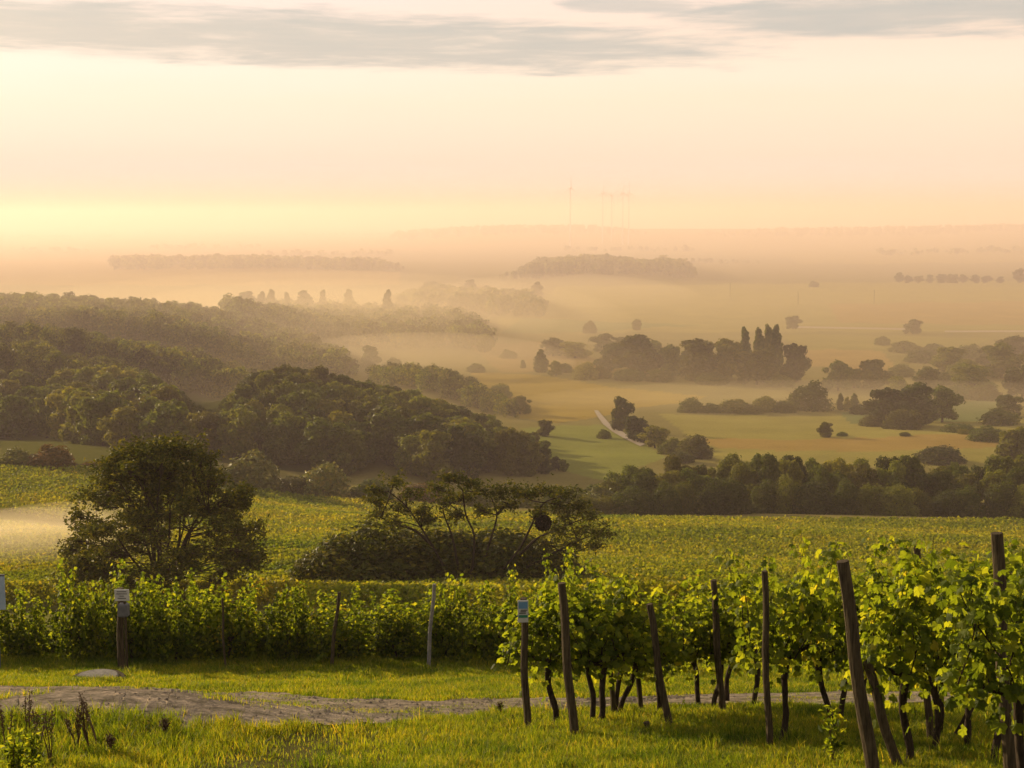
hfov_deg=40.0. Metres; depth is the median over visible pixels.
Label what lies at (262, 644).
grape vine
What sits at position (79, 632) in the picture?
grape vine
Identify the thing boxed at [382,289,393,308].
valley poplar tree
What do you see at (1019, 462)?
belt tree
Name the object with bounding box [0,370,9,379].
broadleaf tree
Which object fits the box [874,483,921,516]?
belt tree
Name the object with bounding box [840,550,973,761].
grape vine
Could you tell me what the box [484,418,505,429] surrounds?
broadleaf tree
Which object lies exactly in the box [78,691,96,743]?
weed
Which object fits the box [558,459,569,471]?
broadleaf tree
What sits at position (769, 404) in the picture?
valley shrub
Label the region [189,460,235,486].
hill shrub
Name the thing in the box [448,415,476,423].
broadleaf tree
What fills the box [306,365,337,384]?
broadleaf tree
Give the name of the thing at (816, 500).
belt tree
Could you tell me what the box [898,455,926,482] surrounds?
belt tree
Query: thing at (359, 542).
thicket
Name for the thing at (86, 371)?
broadleaf tree
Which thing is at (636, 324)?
valley broadleaf tree
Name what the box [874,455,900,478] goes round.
belt tree
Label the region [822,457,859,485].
belt tree
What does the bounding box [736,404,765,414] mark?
hedgerow shrub
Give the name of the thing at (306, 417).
broadleaf tree
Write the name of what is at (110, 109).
sky
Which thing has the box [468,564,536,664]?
grape vine
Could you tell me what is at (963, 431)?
valley shrub
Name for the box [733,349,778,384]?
valley broadleaf tree
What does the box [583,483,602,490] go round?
belt tree
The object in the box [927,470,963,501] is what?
belt tree
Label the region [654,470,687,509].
belt tree
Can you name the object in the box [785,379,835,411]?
valley shrub
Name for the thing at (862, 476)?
belt tree
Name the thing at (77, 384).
broadleaf tree
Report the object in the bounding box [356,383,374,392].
broadleaf tree
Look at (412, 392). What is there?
broadleaf tree
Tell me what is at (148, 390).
broadleaf tree
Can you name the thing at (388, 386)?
broadleaf tree
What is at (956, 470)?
belt tree
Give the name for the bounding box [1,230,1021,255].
woodland
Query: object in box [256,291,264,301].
valley poplar tree
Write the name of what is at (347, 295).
valley poplar tree
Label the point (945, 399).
valley broadleaf tree
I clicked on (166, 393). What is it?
broadleaf tree
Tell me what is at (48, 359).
woodland
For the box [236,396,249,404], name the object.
broadleaf tree
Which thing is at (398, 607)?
grape vine
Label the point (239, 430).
broadleaf tree
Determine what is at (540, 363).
valley pointed tree
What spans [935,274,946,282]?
roadside tree
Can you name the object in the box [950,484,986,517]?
belt tree
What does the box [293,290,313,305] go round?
valley poplar tree
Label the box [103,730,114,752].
weed
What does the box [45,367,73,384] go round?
broadleaf tree
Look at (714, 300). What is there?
terrain
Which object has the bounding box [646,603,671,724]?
vineyard post
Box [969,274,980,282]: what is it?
roadside tree
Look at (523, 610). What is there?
signpost
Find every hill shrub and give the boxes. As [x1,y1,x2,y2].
[0,445,33,472]
[27,444,77,473]
[78,461,102,472]
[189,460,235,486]
[224,449,282,493]
[275,475,309,494]
[299,460,355,498]
[346,477,394,499]
[395,483,441,503]
[445,488,493,506]
[495,487,543,507]
[581,485,617,507]
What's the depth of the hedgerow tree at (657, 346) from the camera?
801.88 m
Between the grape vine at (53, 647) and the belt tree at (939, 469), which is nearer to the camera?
the grape vine at (53, 647)
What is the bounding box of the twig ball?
[533,513,551,531]
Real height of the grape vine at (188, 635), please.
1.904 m
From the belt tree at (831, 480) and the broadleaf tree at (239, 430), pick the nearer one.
the belt tree at (831, 480)
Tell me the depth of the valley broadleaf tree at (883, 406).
513.42 m
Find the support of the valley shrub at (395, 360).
on the terrain at (714, 300)
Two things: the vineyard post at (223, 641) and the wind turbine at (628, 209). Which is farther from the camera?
the wind turbine at (628, 209)
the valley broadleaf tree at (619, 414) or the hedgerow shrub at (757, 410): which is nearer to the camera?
the valley broadleaf tree at (619, 414)
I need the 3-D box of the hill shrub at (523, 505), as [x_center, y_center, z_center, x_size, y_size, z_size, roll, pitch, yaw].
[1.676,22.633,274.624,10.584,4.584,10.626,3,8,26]
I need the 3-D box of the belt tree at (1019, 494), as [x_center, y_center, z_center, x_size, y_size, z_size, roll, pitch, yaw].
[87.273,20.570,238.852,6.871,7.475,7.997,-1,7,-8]
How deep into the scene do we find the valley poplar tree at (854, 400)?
582.87 m
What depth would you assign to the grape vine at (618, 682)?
17.41 m
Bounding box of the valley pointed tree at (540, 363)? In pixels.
[533,349,548,372]
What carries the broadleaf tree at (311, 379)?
on the terrain at (714, 300)
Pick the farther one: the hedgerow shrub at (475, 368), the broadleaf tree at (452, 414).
the hedgerow shrub at (475, 368)
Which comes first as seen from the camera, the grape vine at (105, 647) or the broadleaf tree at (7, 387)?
the grape vine at (105, 647)
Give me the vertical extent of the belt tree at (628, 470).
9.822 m
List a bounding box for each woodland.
[0,291,358,375]
[0,318,257,397]
[0,337,166,385]
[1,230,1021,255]
[107,253,404,270]
[217,293,497,349]
[365,361,520,417]
[390,283,548,316]
[499,253,697,279]
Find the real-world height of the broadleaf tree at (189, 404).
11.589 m
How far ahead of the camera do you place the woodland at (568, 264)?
1862.64 m
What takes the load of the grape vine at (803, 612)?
on the terrain at (714, 300)
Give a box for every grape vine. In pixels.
[0,589,55,657]
[0,610,62,651]
[16,626,71,652]
[43,558,106,661]
[44,617,72,637]
[66,581,150,653]
[98,559,157,660]
[135,568,214,663]
[157,584,264,654]
[164,596,225,632]
[200,572,264,661]
[231,604,306,654]
[263,581,314,660]
[275,590,342,649]
[278,616,354,656]
[303,583,383,661]
[324,600,414,653]
[366,596,419,659]
[375,582,468,655]
[397,602,486,653]
[418,572,481,661]
[452,621,500,652]
[463,604,501,625]
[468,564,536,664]
[491,578,602,720]
[494,591,541,646]
[530,546,582,655]
[532,559,638,718]
[543,573,674,720]
[585,569,682,710]
[590,580,699,712]
[622,592,696,710]
[662,590,735,703]
[681,595,752,705]
[687,569,761,700]
[697,572,809,704]
[710,529,851,739]
[754,556,872,726]
[808,541,895,719]
[818,530,900,724]
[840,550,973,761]
[882,555,981,732]
[883,533,1010,749]
[888,539,1023,744]
[902,559,1023,767]
[939,537,1023,735]
[939,551,1023,760]
[990,569,1023,709]
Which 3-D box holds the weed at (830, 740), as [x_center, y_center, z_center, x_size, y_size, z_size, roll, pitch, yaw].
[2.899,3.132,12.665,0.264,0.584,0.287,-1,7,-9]
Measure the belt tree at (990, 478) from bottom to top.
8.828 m
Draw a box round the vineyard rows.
[0,463,1023,625]
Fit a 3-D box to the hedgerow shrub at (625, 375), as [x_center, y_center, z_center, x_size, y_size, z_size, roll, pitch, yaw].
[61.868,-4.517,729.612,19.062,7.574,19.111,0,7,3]
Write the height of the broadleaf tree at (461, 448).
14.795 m
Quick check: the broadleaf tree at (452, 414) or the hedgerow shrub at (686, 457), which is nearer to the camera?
the hedgerow shrub at (686, 457)
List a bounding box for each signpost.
[0,574,5,666]
[114,587,129,668]
[518,597,530,725]
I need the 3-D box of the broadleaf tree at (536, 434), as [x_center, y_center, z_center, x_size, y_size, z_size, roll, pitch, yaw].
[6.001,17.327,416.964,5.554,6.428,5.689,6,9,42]
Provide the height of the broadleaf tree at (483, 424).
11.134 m
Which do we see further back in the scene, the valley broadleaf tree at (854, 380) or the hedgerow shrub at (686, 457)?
the valley broadleaf tree at (854, 380)
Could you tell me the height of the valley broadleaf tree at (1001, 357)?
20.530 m
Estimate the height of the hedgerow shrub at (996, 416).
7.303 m
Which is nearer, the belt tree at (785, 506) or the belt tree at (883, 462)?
the belt tree at (785, 506)
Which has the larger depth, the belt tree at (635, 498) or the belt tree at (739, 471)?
the belt tree at (739, 471)
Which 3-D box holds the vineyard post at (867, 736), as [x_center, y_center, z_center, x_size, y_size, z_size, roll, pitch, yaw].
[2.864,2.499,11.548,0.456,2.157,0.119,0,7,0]
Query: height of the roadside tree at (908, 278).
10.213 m
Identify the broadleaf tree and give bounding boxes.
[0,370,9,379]
[0,379,21,395]
[0,394,36,439]
[8,369,41,385]
[10,372,36,389]
[15,385,46,435]
[32,396,55,437]
[42,383,65,392]
[44,368,72,381]
[44,386,76,438]
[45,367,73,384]
[51,382,86,395]
[57,390,97,443]
[60,387,98,426]
[62,380,97,391]
[73,390,132,445]
[75,365,96,378]
[88,372,113,390]
[93,365,138,378]
[96,405,139,447]
[101,408,138,434]
[102,377,148,393]
[105,399,134,416]
[119,380,152,398]
[129,411,153,445]
[132,383,180,401]
[132,384,186,411]
[132,399,193,441]
[135,372,163,385]
[138,396,159,413]
[138,402,190,443]
[168,419,197,444]
[181,396,194,419]
[186,411,209,448]
[189,411,219,452]
[190,408,211,421]
[193,405,202,410]
[216,407,259,458]
[218,404,263,442]
[219,397,229,408]
[219,399,236,417]
[227,384,252,400]
[232,382,262,400]
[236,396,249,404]
[239,371,263,392]
[244,398,267,440]
[244,407,265,442]
[252,371,277,391]
[252,395,277,408]
[259,390,278,408]
[261,409,291,440]
[261,411,305,454]
[263,403,294,440]
[265,374,303,391]
[267,379,302,397]
[271,364,302,375]
[276,370,306,383]
[277,390,313,415]
[284,372,316,383]
[293,414,312,428]
[293,419,366,472]
[294,367,308,372]
[295,382,330,398]
[299,415,337,462]
[302,390,328,408]
[305,372,325,387]
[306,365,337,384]
[316,398,347,417]
[323,381,358,400]
[325,389,340,399]
[325,409,354,424]
[326,374,349,385]
[331,396,350,410]
[347,395,379,413]
[349,379,360,388]
[351,405,371,421]
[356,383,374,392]
[357,388,386,400]
[358,406,413,465]
[361,345,381,364]
[364,409,390,460]
[372,402,398,411]
[374,387,394,395]
[375,384,393,389]
[379,405,416,429]
[387,412,444,466]
[389,390,409,403]
[391,386,401,391]
[393,429,421,472]
[393,435,424,475]
[406,389,417,396]
[406,394,440,418]
[408,429,453,481]
[410,429,427,466]
[431,399,440,404]
[432,406,456,418]
[436,398,446,405]
[441,402,459,413]
[442,417,475,427]
[443,424,486,479]
[444,412,462,417]
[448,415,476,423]
[452,422,496,470]
[456,406,472,416]
[467,417,487,429]
[470,413,486,422]
[482,416,502,423]
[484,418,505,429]
[484,427,502,438]
[491,427,531,474]
[516,439,545,476]
[524,435,535,441]
[526,432,539,441]
[536,420,555,435]
[536,447,551,473]
[540,337,564,355]
[540,440,551,457]
[547,361,564,375]
[550,456,560,470]
[558,341,592,357]
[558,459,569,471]
[592,342,629,370]
[610,396,634,430]
[612,334,666,373]
[624,415,659,442]
[631,319,641,329]
[637,425,670,447]
[658,344,686,375]
[678,338,724,381]
[713,338,748,379]
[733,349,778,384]
[780,343,812,381]
[785,315,802,328]
[816,422,833,437]
[821,359,856,390]
[847,368,863,387]
[856,359,893,388]
[861,387,901,424]
[896,381,939,426]
[903,319,923,333]
[927,346,967,374]
[927,384,965,421]
[951,362,998,390]
[982,341,1022,377]
[994,335,1023,356]
[994,426,1023,459]
[1001,365,1023,397]
[1012,268,1023,282]
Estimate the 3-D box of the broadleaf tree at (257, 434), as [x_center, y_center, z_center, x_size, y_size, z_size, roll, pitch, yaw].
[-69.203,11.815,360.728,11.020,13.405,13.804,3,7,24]
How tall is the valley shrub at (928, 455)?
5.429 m
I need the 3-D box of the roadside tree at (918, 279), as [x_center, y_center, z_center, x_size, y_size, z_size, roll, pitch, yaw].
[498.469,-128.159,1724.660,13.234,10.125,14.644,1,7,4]
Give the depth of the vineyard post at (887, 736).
12.11 m
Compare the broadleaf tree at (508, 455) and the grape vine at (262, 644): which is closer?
the grape vine at (262, 644)
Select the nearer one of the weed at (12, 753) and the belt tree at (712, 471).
the weed at (12, 753)
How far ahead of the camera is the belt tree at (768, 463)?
252.75 m
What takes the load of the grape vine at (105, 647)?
on the terrain at (714, 300)
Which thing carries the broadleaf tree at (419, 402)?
on the terrain at (714, 300)
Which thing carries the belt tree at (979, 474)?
on the terrain at (714, 300)
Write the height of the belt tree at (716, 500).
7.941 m
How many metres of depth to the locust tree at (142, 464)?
81.50 m
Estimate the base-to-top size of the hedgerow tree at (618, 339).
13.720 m
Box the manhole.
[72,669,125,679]
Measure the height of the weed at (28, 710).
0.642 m
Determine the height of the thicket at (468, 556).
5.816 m
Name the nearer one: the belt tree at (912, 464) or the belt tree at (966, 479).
the belt tree at (966, 479)
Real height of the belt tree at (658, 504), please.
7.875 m
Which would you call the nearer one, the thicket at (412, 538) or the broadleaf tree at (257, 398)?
the thicket at (412, 538)
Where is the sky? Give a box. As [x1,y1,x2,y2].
[0,0,1023,219]
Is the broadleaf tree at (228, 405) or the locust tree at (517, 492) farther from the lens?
the broadleaf tree at (228, 405)
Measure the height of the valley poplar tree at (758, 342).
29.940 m
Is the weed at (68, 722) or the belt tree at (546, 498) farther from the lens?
the belt tree at (546, 498)
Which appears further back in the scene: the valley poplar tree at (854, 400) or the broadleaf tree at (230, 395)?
the valley poplar tree at (854, 400)
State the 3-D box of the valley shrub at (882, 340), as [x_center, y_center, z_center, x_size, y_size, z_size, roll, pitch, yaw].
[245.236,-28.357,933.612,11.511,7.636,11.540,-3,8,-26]
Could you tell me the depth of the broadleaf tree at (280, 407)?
373.76 m
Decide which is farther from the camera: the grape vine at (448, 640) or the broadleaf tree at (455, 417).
the broadleaf tree at (455, 417)
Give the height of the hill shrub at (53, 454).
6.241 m
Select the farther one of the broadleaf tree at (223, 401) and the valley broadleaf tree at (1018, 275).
the valley broadleaf tree at (1018, 275)
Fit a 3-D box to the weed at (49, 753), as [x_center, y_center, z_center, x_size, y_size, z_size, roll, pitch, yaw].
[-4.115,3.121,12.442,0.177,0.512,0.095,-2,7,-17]
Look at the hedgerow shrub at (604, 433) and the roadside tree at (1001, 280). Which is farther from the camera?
the roadside tree at (1001, 280)
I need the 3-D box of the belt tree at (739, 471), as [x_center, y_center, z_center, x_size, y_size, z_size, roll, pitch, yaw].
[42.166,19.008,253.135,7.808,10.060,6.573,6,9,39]
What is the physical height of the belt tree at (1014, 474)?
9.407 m
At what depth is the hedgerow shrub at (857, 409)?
560.96 m
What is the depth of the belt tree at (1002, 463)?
264.52 m
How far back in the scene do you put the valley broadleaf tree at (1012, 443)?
377.79 m
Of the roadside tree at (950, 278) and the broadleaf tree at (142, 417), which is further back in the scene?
the roadside tree at (950, 278)
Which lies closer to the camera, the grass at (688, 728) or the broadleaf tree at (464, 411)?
the grass at (688, 728)
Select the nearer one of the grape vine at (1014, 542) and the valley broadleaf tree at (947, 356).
the grape vine at (1014, 542)
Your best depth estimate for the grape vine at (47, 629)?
28.67 m
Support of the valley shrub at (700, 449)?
on the terrain at (714, 300)
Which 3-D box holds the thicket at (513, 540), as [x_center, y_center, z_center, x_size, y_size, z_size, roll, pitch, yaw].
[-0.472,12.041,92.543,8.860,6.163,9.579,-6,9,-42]
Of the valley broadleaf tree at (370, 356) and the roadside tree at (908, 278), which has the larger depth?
the roadside tree at (908, 278)
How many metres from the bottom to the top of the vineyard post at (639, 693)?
1.901 m
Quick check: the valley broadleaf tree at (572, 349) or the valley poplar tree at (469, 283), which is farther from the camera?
the valley poplar tree at (469, 283)
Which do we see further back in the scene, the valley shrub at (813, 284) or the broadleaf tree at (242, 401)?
the valley shrub at (813, 284)
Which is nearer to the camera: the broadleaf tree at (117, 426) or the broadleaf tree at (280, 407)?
the broadleaf tree at (117, 426)
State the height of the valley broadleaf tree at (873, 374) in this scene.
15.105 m
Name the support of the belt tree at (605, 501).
on the terrain at (714, 300)
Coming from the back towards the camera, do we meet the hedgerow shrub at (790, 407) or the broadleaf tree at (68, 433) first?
the hedgerow shrub at (790, 407)
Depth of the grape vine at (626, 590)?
16.17 m
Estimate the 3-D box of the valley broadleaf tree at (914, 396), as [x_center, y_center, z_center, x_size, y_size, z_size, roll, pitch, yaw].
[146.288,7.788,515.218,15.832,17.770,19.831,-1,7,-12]
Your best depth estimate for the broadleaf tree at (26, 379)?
478.10 m
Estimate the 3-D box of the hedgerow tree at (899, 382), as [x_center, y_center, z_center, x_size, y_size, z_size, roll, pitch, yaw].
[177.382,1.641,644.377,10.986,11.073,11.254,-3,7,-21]
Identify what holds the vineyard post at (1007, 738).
on the terrain at (714, 300)
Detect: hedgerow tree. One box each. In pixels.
[509,395,531,413]
[588,333,616,351]
[611,335,630,346]
[647,340,661,351]
[887,375,908,390]
[911,366,940,388]
[945,359,977,376]
[975,346,988,364]
[995,394,1023,415]
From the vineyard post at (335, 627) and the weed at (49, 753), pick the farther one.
the vineyard post at (335, 627)
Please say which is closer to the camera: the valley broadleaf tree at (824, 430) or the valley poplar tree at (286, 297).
the valley broadleaf tree at (824, 430)
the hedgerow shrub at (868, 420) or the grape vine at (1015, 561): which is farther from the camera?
the hedgerow shrub at (868, 420)
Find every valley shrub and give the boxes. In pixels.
[381,357,401,365]
[520,360,525,367]
[572,362,598,379]
[582,320,597,333]
[656,437,683,454]
[674,434,714,458]
[677,397,703,412]
[717,399,752,413]
[752,396,778,411]
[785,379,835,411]
[808,280,818,286]
[836,432,847,436]
[874,336,890,345]
[880,409,924,429]
[887,340,921,352]
[899,432,909,436]
[902,349,936,363]
[911,444,967,465]
[919,343,946,354]
[958,344,982,358]
[958,428,968,434]
[965,425,1001,441]
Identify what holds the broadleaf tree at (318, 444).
on the terrain at (714, 300)
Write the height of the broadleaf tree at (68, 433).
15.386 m
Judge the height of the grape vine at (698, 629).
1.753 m
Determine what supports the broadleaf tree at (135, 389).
on the terrain at (714, 300)
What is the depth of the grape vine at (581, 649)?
15.93 m
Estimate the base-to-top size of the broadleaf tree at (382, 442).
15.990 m
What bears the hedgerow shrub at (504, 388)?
on the terrain at (714, 300)
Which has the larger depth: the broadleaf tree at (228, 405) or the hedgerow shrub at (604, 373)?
the hedgerow shrub at (604, 373)
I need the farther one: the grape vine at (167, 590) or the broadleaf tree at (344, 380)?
the broadleaf tree at (344, 380)
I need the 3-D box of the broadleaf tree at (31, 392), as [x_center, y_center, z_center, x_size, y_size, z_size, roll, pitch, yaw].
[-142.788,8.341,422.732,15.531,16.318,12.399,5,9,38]
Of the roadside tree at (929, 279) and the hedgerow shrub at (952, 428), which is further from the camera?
the roadside tree at (929, 279)
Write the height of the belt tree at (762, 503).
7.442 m
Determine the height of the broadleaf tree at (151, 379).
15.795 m
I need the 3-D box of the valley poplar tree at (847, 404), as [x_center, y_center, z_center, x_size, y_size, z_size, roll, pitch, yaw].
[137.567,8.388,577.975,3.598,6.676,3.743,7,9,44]
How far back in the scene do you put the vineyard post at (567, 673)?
14.69 m
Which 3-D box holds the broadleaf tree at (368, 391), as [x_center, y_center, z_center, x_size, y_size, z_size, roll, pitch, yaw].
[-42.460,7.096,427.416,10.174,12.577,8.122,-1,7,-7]
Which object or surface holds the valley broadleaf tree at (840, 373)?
on the terrain at (714, 300)
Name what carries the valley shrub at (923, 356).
on the terrain at (714, 300)
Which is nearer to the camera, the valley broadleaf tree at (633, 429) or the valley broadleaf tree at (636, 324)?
the valley broadleaf tree at (633, 429)
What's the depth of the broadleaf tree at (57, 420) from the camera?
389.41 m
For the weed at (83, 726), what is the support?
on the terrain at (714, 300)
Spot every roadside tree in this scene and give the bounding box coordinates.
[894,272,903,281]
[904,275,913,282]
[913,275,923,282]
[925,274,934,282]
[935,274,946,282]
[945,274,958,282]
[958,274,968,281]
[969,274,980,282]
[981,276,992,282]
[995,276,1004,282]
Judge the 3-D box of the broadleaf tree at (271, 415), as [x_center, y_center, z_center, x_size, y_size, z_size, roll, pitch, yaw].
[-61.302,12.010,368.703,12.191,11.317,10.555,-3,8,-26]
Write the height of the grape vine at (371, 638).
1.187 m
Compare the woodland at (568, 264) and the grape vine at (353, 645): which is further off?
the woodland at (568, 264)
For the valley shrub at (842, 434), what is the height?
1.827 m
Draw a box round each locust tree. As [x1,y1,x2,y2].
[44,428,272,607]
[358,467,619,578]
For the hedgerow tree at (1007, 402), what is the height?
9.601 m
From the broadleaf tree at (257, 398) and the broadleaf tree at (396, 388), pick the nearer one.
the broadleaf tree at (257, 398)
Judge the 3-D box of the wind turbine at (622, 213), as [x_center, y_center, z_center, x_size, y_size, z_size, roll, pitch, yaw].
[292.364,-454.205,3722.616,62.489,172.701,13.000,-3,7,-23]
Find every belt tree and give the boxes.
[540,494,574,508]
[542,501,570,513]
[570,491,595,499]
[570,494,606,514]
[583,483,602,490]
[591,494,623,514]
[598,480,624,493]
[604,464,640,485]
[610,485,652,515]
[612,472,658,507]
[638,466,657,485]
[648,478,683,516]
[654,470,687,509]
[662,454,698,475]
[670,478,700,514]
[678,467,707,494]
[692,476,739,514]
[693,464,707,503]
[707,460,730,479]
[718,476,753,514]
[719,452,751,480]
[729,463,762,502]
[749,453,776,469]
[750,452,781,509]
[750,478,785,513]
[771,472,808,513]
[775,458,804,495]
[781,454,807,484]
[791,476,835,514]
[804,457,821,483]
[806,464,840,497]
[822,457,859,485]
[829,470,854,507]
[831,476,862,514]
[846,462,882,501]
[847,457,877,484]
[852,481,892,515]
[873,460,908,500]
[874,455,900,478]
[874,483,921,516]
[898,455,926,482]
[901,472,937,504]
[905,487,934,516]
[919,465,950,481]
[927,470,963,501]
[929,488,974,517]
[948,461,975,489]
[950,473,985,510]
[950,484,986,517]
[969,459,996,500]
[976,469,1006,510]
[982,477,1023,518]
[984,454,1014,498]
[1001,466,1023,500]
[1002,484,1023,519]
[1006,454,1023,474]
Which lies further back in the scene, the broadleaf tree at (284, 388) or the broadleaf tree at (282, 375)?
the broadleaf tree at (282, 375)
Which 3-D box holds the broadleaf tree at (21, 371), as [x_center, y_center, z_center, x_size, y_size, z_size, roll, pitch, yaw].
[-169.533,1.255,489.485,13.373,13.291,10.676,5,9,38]
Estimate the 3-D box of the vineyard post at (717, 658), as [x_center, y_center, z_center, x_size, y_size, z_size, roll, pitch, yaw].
[2.576,3.412,17.524,0.243,1.997,0.093,0,7,0]
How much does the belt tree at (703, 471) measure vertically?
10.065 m
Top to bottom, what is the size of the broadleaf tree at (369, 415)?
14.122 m
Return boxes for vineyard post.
[221,598,226,666]
[330,592,340,664]
[427,584,435,665]
[558,582,578,733]
[608,672,615,714]
[634,590,642,709]
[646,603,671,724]
[710,579,725,709]
[761,570,772,745]
[837,559,879,767]
[863,661,903,765]
[913,544,933,739]
[991,532,1016,767]
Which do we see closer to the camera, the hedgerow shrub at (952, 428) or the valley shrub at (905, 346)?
the hedgerow shrub at (952, 428)
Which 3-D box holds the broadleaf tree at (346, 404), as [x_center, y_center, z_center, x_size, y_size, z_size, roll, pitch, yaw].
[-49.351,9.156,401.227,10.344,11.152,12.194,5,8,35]
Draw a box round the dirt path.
[0,685,953,728]
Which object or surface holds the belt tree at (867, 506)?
on the terrain at (714, 300)
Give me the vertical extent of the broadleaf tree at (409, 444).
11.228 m
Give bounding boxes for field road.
[594,410,643,445]
[797,326,904,329]
[945,330,1023,331]
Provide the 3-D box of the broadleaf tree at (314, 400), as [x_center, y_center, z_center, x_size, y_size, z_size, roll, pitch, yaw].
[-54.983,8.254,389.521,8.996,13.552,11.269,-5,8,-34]
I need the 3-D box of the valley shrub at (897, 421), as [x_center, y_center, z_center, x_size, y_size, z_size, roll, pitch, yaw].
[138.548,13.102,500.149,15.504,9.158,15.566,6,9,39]
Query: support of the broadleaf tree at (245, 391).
on the terrain at (714, 300)
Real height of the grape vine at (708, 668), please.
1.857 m
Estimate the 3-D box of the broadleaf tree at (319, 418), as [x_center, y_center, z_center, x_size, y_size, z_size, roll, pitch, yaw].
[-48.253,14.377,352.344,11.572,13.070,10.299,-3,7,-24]
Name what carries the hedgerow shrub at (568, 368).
on the terrain at (714, 300)
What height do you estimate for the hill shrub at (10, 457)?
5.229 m
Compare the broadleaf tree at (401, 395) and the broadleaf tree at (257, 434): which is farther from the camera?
the broadleaf tree at (401, 395)
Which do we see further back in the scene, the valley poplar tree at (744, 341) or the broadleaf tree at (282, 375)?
the valley poplar tree at (744, 341)
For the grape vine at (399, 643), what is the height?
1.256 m
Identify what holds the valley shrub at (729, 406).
on the terrain at (714, 300)
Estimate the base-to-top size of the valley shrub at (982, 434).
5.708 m
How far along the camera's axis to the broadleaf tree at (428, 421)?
354.98 m
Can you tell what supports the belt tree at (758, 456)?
on the terrain at (714, 300)
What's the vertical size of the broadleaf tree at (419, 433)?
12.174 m
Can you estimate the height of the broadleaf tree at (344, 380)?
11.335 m
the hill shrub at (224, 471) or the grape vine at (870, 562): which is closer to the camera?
the grape vine at (870, 562)
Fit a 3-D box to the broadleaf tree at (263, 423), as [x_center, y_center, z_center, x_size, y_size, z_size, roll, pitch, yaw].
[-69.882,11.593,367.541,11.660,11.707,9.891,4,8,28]
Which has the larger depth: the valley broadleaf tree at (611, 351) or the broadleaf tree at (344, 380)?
the valley broadleaf tree at (611, 351)
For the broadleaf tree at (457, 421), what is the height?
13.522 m
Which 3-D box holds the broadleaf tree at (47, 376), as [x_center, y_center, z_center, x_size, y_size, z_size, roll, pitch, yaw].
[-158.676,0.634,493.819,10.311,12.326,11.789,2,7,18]
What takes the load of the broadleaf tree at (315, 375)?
on the terrain at (714, 300)
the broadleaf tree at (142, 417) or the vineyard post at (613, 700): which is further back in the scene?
the broadleaf tree at (142, 417)
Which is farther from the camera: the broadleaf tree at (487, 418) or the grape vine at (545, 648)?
the broadleaf tree at (487, 418)
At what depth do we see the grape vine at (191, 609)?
28.40 m
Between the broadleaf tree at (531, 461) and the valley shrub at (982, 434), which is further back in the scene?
the valley shrub at (982, 434)
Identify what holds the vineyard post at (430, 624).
on the terrain at (714, 300)
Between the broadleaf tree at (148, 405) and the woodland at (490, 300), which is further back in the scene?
the woodland at (490, 300)
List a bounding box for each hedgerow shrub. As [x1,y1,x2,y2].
[465,363,485,372]
[489,383,512,396]
[499,349,517,358]
[560,363,573,372]
[590,366,612,378]
[596,429,610,438]
[613,368,648,381]
[644,369,675,381]
[664,451,695,463]
[694,372,730,385]
[700,403,724,412]
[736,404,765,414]
[763,373,796,386]
[771,400,797,412]
[849,404,870,414]
[858,413,881,426]
[888,363,914,376]
[935,371,955,385]
[939,423,976,432]
[942,384,972,398]
[975,408,1021,425]
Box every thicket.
[284,535,376,604]
[312,517,436,605]
[361,519,482,583]
[413,526,519,579]
[454,520,564,579]
[504,541,609,580]
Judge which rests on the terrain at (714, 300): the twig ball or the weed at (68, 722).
the weed at (68, 722)
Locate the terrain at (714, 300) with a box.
[0,220,1023,767]
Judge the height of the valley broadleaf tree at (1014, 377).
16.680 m
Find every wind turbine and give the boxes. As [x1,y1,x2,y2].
[562,187,579,245]
[593,180,610,243]
[605,192,614,240]
[614,191,632,243]
[619,181,637,243]
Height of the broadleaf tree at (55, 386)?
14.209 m
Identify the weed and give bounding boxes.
[0,705,15,758]
[0,728,37,767]
[19,717,45,767]
[22,689,32,740]
[29,710,47,748]
[37,708,56,764]
[65,706,84,749]
[75,694,89,749]
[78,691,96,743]
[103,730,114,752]
[158,715,169,731]
[496,701,504,711]
[818,698,849,762]
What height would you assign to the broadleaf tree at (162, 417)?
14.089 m
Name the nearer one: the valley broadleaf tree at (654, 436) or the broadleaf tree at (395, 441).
the broadleaf tree at (395, 441)
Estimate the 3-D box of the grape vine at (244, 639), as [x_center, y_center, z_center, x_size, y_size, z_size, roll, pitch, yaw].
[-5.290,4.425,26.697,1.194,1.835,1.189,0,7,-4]
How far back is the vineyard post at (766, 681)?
13.68 m
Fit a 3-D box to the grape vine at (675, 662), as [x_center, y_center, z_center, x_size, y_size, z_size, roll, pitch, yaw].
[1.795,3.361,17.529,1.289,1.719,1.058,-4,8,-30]
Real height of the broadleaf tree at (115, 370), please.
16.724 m
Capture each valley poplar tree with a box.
[239,291,256,301]
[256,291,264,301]
[267,288,274,302]
[283,292,290,304]
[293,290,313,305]
[317,289,326,303]
[343,289,354,303]
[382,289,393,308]
[461,279,478,288]
[531,281,543,295]
[738,326,751,378]
[752,327,764,376]
[764,323,773,365]
[770,323,783,374]
[836,393,843,409]
[843,396,851,410]
[850,393,858,406]
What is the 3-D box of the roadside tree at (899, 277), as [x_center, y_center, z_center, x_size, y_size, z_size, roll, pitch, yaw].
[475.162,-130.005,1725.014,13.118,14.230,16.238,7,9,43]
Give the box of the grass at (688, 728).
[0,643,1023,767]
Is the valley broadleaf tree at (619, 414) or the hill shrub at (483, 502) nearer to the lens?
the hill shrub at (483, 502)
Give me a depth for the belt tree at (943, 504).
241.30 m

